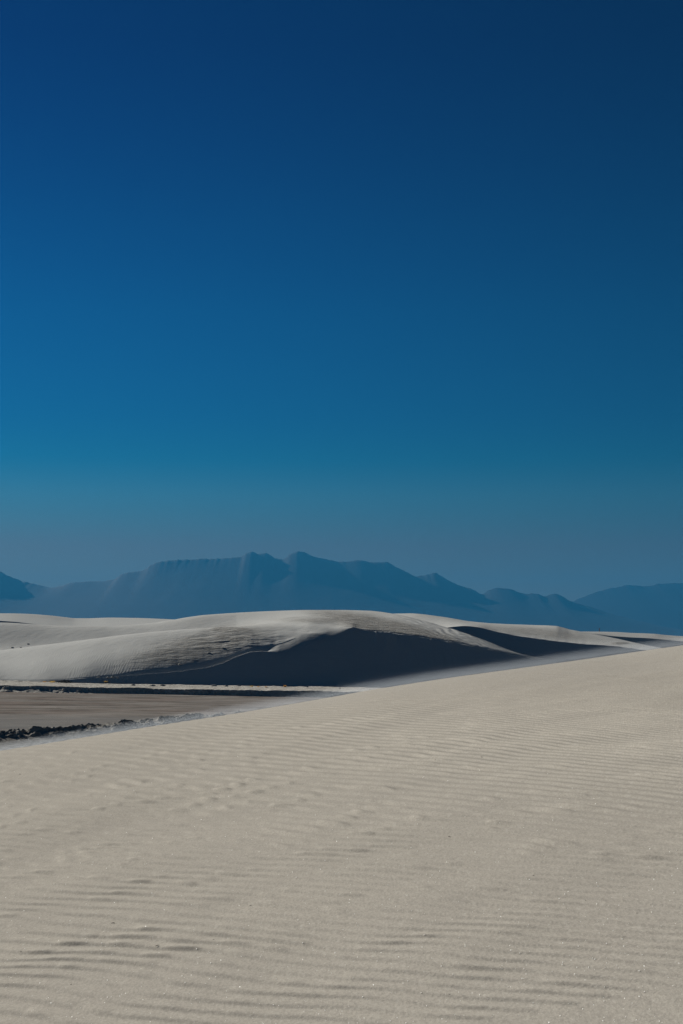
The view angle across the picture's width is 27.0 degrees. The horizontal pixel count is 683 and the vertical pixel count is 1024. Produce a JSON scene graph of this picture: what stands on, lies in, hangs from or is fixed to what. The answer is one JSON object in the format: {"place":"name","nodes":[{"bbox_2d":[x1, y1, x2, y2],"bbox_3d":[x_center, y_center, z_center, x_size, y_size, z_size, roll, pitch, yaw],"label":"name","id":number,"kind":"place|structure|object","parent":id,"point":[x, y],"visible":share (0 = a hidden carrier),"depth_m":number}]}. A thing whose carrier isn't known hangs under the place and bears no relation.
{"place":"outdoors","nodes":[
{"label":"outdoors","id":0,"kind":"place"},
{"bbox_2d":[0,613,173,625],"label":"dune","id":1,"kind":"structure","parent":0,"point":[33,619],"depth_m":303.72},
{"bbox_2d":[0,710,253,749],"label":"terrain","id":2,"kind":"structure","parent":0,"point":[19,738],"depth_m":50.93},
{"bbox_2d":[0,688,344,750],"bbox_3d":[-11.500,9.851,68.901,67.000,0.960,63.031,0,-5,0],"label":"road","id":3,"kind":"structure","parent":0,"point":[24,710],"depth_m":78.92},
{"bbox_2d":[0,680,385,696],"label":"terrain","id":4,"kind":"structure","parent":0,"point":[190,689],"depth_m":97.49},
{"bbox_2d":[0,610,553,686],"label":"dune","id":5,"kind":"structure","parent":0,"point":[358,648],"depth_m":112.19},
{"bbox_2d":[0,773,677,1023],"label":"gypsum crystals","id":6,"kind":"object","parent":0,"point":[366,941],"visible":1,"depth_m":5.59},
{"bbox_2d":[0,645,682,1023],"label":"sand hill","id":7,"kind":"structure","parent":0,"point":[514,767],"depth_m":7.42},
{"bbox_2d":[0,551,682,635],"bbox_3d":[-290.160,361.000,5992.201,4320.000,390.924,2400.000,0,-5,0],"label":"mountains","id":8,"kind":"structure","parent":0,"point":[246,582],"depth_m":5652.51},
{"bbox_2d":[0,0,682,601],"label":"sky","id":9,"kind":"structure","parent":0,"point":[399,283]},
{"bbox_2d":[398,613,658,662],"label":"dune","id":10,"kind":"structure","parent":0,"point":[556,644],"depth_m":147.39},
{"bbox_2d":[573,583,682,629],"bbox_3d":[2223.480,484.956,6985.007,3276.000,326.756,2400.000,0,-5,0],"label":"mountains","id":11,"kind":"structure","parent":0,"point":[659,604],"depth_m":6727.65},
{"bbox_2d":[586,632,682,647],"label":"dune","id":12,"kind":"structure","parent":0,"point":[660,641],"depth_m":305.10}
]}

